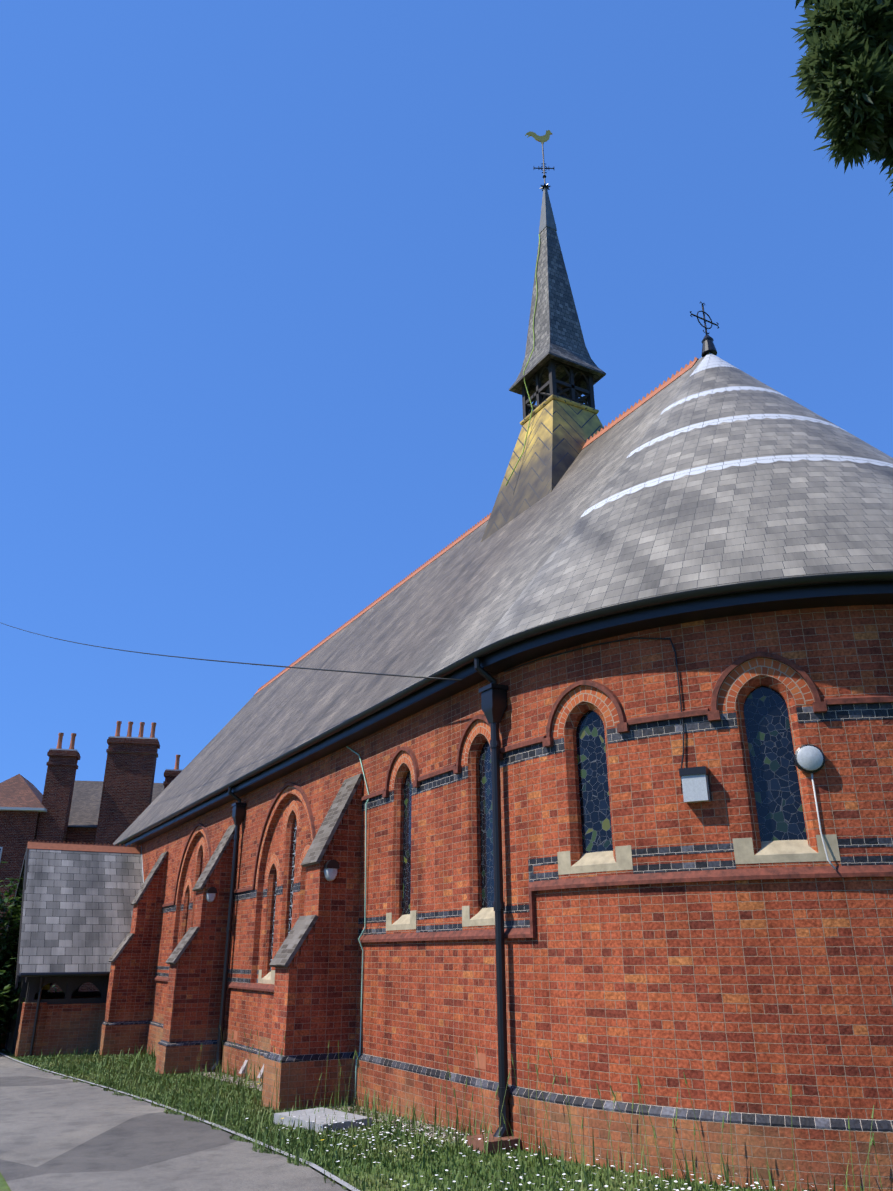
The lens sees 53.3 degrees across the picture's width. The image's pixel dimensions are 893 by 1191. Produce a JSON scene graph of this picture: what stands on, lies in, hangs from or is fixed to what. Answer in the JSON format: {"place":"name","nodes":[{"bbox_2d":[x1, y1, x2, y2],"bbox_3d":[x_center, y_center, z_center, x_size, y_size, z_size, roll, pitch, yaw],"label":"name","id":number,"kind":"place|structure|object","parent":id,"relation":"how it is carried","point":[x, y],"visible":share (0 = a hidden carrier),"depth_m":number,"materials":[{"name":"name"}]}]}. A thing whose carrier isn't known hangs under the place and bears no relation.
{"place":"outdoors","nodes":[
{"label":"outdoors","id":0,"kind":"place"},
{"bbox_2d":[7,976,22,1052],"bbox_3d":[-11.479,10.383,24.058,0.060,3.517,1.540,12,-25,-27],"label":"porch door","id":1,"kind":"structure","parent":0,"point":[11,1034],"depth_m":23.83,"materials":[{"name":"black wood"}]},
{"bbox_2d":[0,996,105,1056],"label":"porch dwarf walls","id":2,"kind":"structure","parent":0,"point":[67,1028],"depth_m":22.06,"materials":[{"name":"red brick"}]},
{"bbox_2d":[26,840,140,853],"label":"porch ridge tiles","id":3,"kind":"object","parent":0,"point":[72,846],"depth_m":25.80,"materials":[{"name":"tile"}]},
{"bbox_2d":[0,1055,347,1190],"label":"path","id":4,"kind":"structure","parent":0,"point":[57,1133],"depth_m":8.88,"materials":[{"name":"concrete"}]},
{"bbox_2d":[137,674,509,1084],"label":"nave wall","id":5,"kind":"structure","parent":0,"point":[429,1004],"depth_m":11.99,"materials":[{"name":"red brick"}]},
{"bbox_2d":[0,1026,882,1190],"bbox_3d":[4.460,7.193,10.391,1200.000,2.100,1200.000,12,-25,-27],"label":"ground","id":6,"kind":"structure","parent":0,"point":[4,1186],"depth_m":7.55,"materials":[{"name":"green plant"}]},
{"bbox_2d":[0,862,61,1043],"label":"bush","id":7,"kind":"object","parent":6,"relation":"on","point":[6,1005],"depth_m":24.75,"materials":[{"name":"green plant"}]},
{"bbox_2d":[2,848,108,1053],"bbox_3d":[-10.494,9.753,24.912,3.130,5.317,5.940,12,-25,-27],"label":"porch timber frame","id":8,"kind":"object","parent":6,"relation":"on","point":[69,986],"visible":0.52,"depth_m":22.73,"materials":[{"name":"black wood"}]},
{"bbox_2d":[42,983,49,989],"bbox_3d":[-11.202,10.776,24.798,0.300,0.400,0.020,12,-25,-27],"label":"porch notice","id":9,"kind":"object","parent":8,"relation":"attached to","point":[46,987],"visible":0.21,"depth_m":24.77,"materials":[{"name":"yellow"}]},
{"bbox_2d":[20,972,109,1055],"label":"porch pipes","id":10,"kind":"object","parent":8,"relation":"attached to","point":[42,975],"visible":0.77,"depth_m":21.86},
{"bbox_2d":[1,849,142,975],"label":"porch roof","id":11,"kind":"structure","parent":8,"relation":"on","point":[77,911],"depth_m":23.91,"materials":[{"name":"grey tile"}]},
{"bbox_2d":[0,737,180,991],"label":"house walls","id":12,"kind":"structure","parent":6,"relation":"on","point":[127,789],"depth_m":43.77,"materials":[{"name":"brown brick"}]},
{"bbox_2d":[0,774,44,807],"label":"house roof","id":13,"kind":"structure","parent":12,"relation":"on","point":[18,790],"depth_m":43.40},
{"bbox_2d":[0,736,181,859],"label":"house trim","id":14,"kind":"structure","parent":12,"relation":"attached to","point":[22,809],"depth_m":42.47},
{"bbox_2d":[68,780,163,827],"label":"house roof","id":15,"kind":"structure","parent":12,"relation":"on","point":[85,804],"depth_m":47.28,"materials":[{"name":"grey tile"}]},
{"bbox_2d":[56,721,179,768],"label":"chimney pots","id":16,"kind":"object","parent":12,"relation":"on","point":[117,733],"visible":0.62,"depth_m":45.80,"materials":[{"name":"orange ceramic"}]},
{"bbox_2d":[0,1052,359,1190],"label":"path edging","id":17,"kind":"object","parent":6,"relation":"on","point":[333,1177],"visible":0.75,"depth_m":9.31,"materials":[{"name":"concrete"}]},
{"bbox_2d":[97,778,363,1110],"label":"buttresses","id":18,"kind":"structure","parent":6,"relation":"on","point":[314,1000],"depth_m":12.98,"materials":[{"name":"brick"}]},
{"bbox_2d":[101,1020,353,1062],"bbox_3d":[-4.889,8.391,17.018,1.055,0.345,13.070,12,-25,-27],"label":"buttress brick band","id":19,"kind":"object","parent":18,"relation":"on","point":[312,1057],"visible":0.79,"depth_m":11.98,"materials":[{"name":"blue brick"}]},
{"bbox_2d":[108,773,363,967],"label":"buttress sloped caps","id":20,"kind":"object","parent":18,"relation":"on","point":[287,951],"visible":0.92,"depth_m":13.38,"materials":[{"name":"stone"}]},
{"bbox_2d":[239,1060,263,1077],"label":"boards","id":21,"kind":"object","parent":6,"relation":"on","point":[244,1066],"visible":0.29,"depth_m":15.35,"materials":[{"name":"beige"}]},
{"bbox_2d":[145,1024,498,1134],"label":"nave wall plinth","id":22,"kind":"structure","parent":6,"relation":"on","point":[386,1083],"depth_m":10.52,"materials":[{"name":"brick"}]},
{"bbox_2d":[274,1107,371,1132],"bbox_3d":[-1.422,6.016,10.144,0.660,0.145,1.000,18,-28,-38],"label":"slab cover","id":23,"kind":"object","parent":6,"relation":"on","point":[304,1117],"visible":0.64,"depth_m":10.04,"materials":[{"name":"concrete"}]},
{"bbox_2d":[202,1071,465,1143],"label":"gravel stones","id":24,"kind":"object","parent":6,"relation":"on","point":[380,1119],"visible":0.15,"depth_m":10.45,"materials":[{"name":"grey gravel"}]},
{"bbox_2d":[466,1133,520,1153],"bbox_3d":[0.451,5.408,8.593,0.390,0.300,0.380,12,-25,-27],"label":"gully","id":25,"kind":"object","parent":6,"relation":"on","point":[477,1143],"visible":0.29,"depth_m":8.53,"materials":[{"name":"brick"}]},
{"bbox_2d":[246,1083,831,1190],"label":"daisy flowers","id":26,"kind":"object","parent":6,"relation":"on","point":[689,1188],"visible":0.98,"depth_m":7.48,"materials":[{"name":"white plant"}]},
{"bbox_2d":[498,604,892,1119],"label":"apse wall","id":27,"kind":"structure","parent":6,"relation":"on","point":[754,996],"depth_m":8.20,"materials":[{"name":"brick"}]},
{"bbox_2d":[206,744,824,893],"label":"light fixture brackets","id":28,"kind":"object","parent":27,"relation":"attached to","point":[333,863],"visible":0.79,"depth_m":8.32,"materials":[{"name":"white metal"}]},
{"bbox_2d":[206,746,822,901],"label":"wall lights","id":29,"kind":"object","parent":28,"relation":"attached to","point":[696,787],"visible":0.79,"depth_m":8.26},
{"bbox_2d":[504,637,835,869],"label":"lamp cables","id":30,"kind":"object","parent":27,"relation":"attached to","point":[831,864],"visible":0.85,"depth_m":8.82,"materials":[{"name":"brown plastic"}]},
{"bbox_2d":[477,353,892,649],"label":"conical apse roof","id":31,"kind":"structure","parent":27,"relation":"on","point":[726,473],"depth_m":10.32,"materials":[{"name":"grey tile"}]},
{"bbox_2d":[690,301,718,356],"bbox_3d":[4.409,-4.554,15.122,0.628,1.088,0.259,3,-22,-7],"label":"cross finial","id":32,"kind":"object","parent":31,"relation":"on","point":[708,345],"visible":0.92,"depth_m":14.96,"materials":[{"name":"black metal"}]},
{"bbox_2d":[501,703,892,1131],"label":"blue bands","id":33,"kind":"object","parent":27,"relation":"attached to","point":[872,711],"visible":0.98,"depth_m":8.20,"materials":[{"name":"brick"}]},
{"bbox_2d":[508,1095,892,1190],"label":"apse wall plinth","id":34,"kind":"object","parent":6,"relation":"on","point":[818,1152],"visible":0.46,"depth_m":7.32,"materials":[{"name":"brick"}]},
{"bbox_3d":[-1.324,6.231,21.817,8.760,13.270,23.500,12,-25,-27],"label":"nave","id":35,"kind":"object","parent":6,"relation":"on","visible":0},
{"bbox_2d":[148,760,508,1091],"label":"blue bands","id":36,"kind":"object","parent":35,"relation":"attached to","point":[450,777],"visible":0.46,"depth_m":11.48,"materials":[{"name":"brick"}]},
{"bbox_2d":[346,746,368,1097],"bbox_3d":[-1.384,4.489,12.900,0.092,4.839,0.934,12,-25,-27],"label":"green cable","id":37,"kind":"object","parent":35,"relation":"attached to","point":[365,918],"visible":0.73,"depth_m":12.45,"materials":[{"name":"green plastic"}]},
{"bbox_2d":[210,658,509,1136],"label":"downpipes","id":38,"kind":"object","parent":35,"relation":"attached to","point":[493,700],"visible":0.92,"depth_m":9.94,"materials":[{"name":"black metal"}]},
{"bbox_2d":[234,1031,485,1069],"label":"air bricks","id":39,"kind":"object","parent":35,"relation":"attached to","point":[481,1060],"visible":0.55,"depth_m":9.50,"materials":[{"name":"ceramic"}]},
{"bbox_2d":[113,354,706,844],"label":"nave roof","id":40,"kind":"structure","parent":35,"relation":"on","point":[453,604],"depth_m":16.22,"materials":[{"name":"stone"}]},
{"bbox_2d":[254,357,698,694],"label":"ridge tiles","id":41,"kind":"object","parent":40,"relation":"on","point":[686,368],"visible":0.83,"depth_m":21.48,"materials":[{"name":"ceramic"}]},
{"bbox_2d":[481,394,603,541],"bbox_3d":[2.372,-2.270,18.111,2.744,3.240,2.744,12,-25,-27],"label":"spire base","id":42,"kind":"object","parent":40,"relation":"on","point":[561,430],"visible":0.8,"depth_m":17.70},
{"bbox_2d":[522,359,594,418],"bbox_3d":[2.364,-4.227,18.899,1.080,0.980,1.080,12,-25,-27],"label":"belfry","id":43,"kind":"object","parent":42,"relation":"on","point":[546,390],"visible":0.65,"depth_m":18.60,"materials":[{"name":"black wood"}]},
{"bbox_2d":[509,226,605,396],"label":"spire shingles","id":44,"kind":"object","parent":43,"relation":"on","point":[558,334],"visible":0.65,"depth_m":19.25,"materials":[{"name":"grey tile"}]},
{"bbox_2d":[505,234,539,485],"bbox_3d":[1.681,-5.290,19.113,1.075,6.807,0.150,8,-23,-19],"label":"spire rope","id":45,"kind":"object","parent":44,"relation":"attached to","point":[527,364],"visible":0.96,"depth_m":18.93,"materials":[{"name":"green"}]},
{"bbox_2d":[539,187,556,233],"bbox_3d":[2.343,-9.050,20.842,0.298,1.400,0.298,12,-25,-27],"label":"spire tip","id":46,"kind":"object","parent":44,"relation":"on","point":[547,218],"visible":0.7,"depth_m":20.68,"materials":[{"name":"grey metal"}]},
{"bbox_2d":[533,142,553,190],"bbox_3d":[2.337,-10.335,21.359,0.255,1.470,0.444,36,-41,-56],"label":"spire finial","id":47,"kind":"object","parent":46,"relation":"on","point":[544,177],"visible":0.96,"depth_m":21.30,"materials":[{"name":"black metal"}]},
{"bbox_2d":[525,130,551,143],"bbox_3d":[2.253,-11.197,21.704,0.674,0.446,0.030,0,-22,-1],"label":"weathercock","id":48,"kind":"object","parent":47,"relation":"attached to","point":[543,138],"visible":0.98,"depth_m":21.69,"materials":[{"name":"gold metal"}]},
{"bbox_2d":[176,657,814,902],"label":"window arches","id":49,"kind":"structure","parent":35,"relation":"attached to","point":[788,677],"depth_m":9.38,"materials":[{"name":"brick"}]},
{"bbox_2d":[114,571,892,846],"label":"gutter fascia","id":50,"kind":"structure","parent":35,"relation":"attached to","point":[781,594],"depth_m":9.51,"materials":[{"name":"black metal"}]},
{"bbox_2d":[0,622,462,680],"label":"overhead cable","id":51,"kind":"object","parent":50,"relation":"attached to","point":[271,665],"visible":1,"depth_m":14.35,"materials":[{"name":"black plastic"}]},
{"bbox_2d":[201,686,806,971],"bbox_3d":[-0.241,4.614,13.954,18.932,2.984,7.358,-14,-25,30],"label":"window glass","id":52,"kind":"object","parent":35,"relation":"attached to","point":[779,808],"visible":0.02,"depth_m":8.96,"materials":[{"name":"blue glass"}]},
{"bbox_2d":[153,652,892,991],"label":"mouldings","id":53,"kind":"object","parent":35,"relation":"attached to","point":[713,714],"visible":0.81,"depth_m":8.89,"materials":[{"name":"brick"}]},
{"bbox_2d":[258,834,840,983],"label":"window sills","id":54,"kind":"structure","parent":35,"relation":"attached to","point":[779,851],"depth_m":8.57,"materials":[{"name":"beige stone"}]},
{"bbox_2d":[0,0,892,793],"label":"sky","id":55,"kind":"structure","parent":0,"point":[267,267],"materials":[{"name":"blue"}]},
{"bbox_2d":[791,0,892,197],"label":"cedar tree","id":56,"kind":"object","parent":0,"point":[845,73],"depth_m":7.76,"materials":[{"name":"green plant"}]}
]}

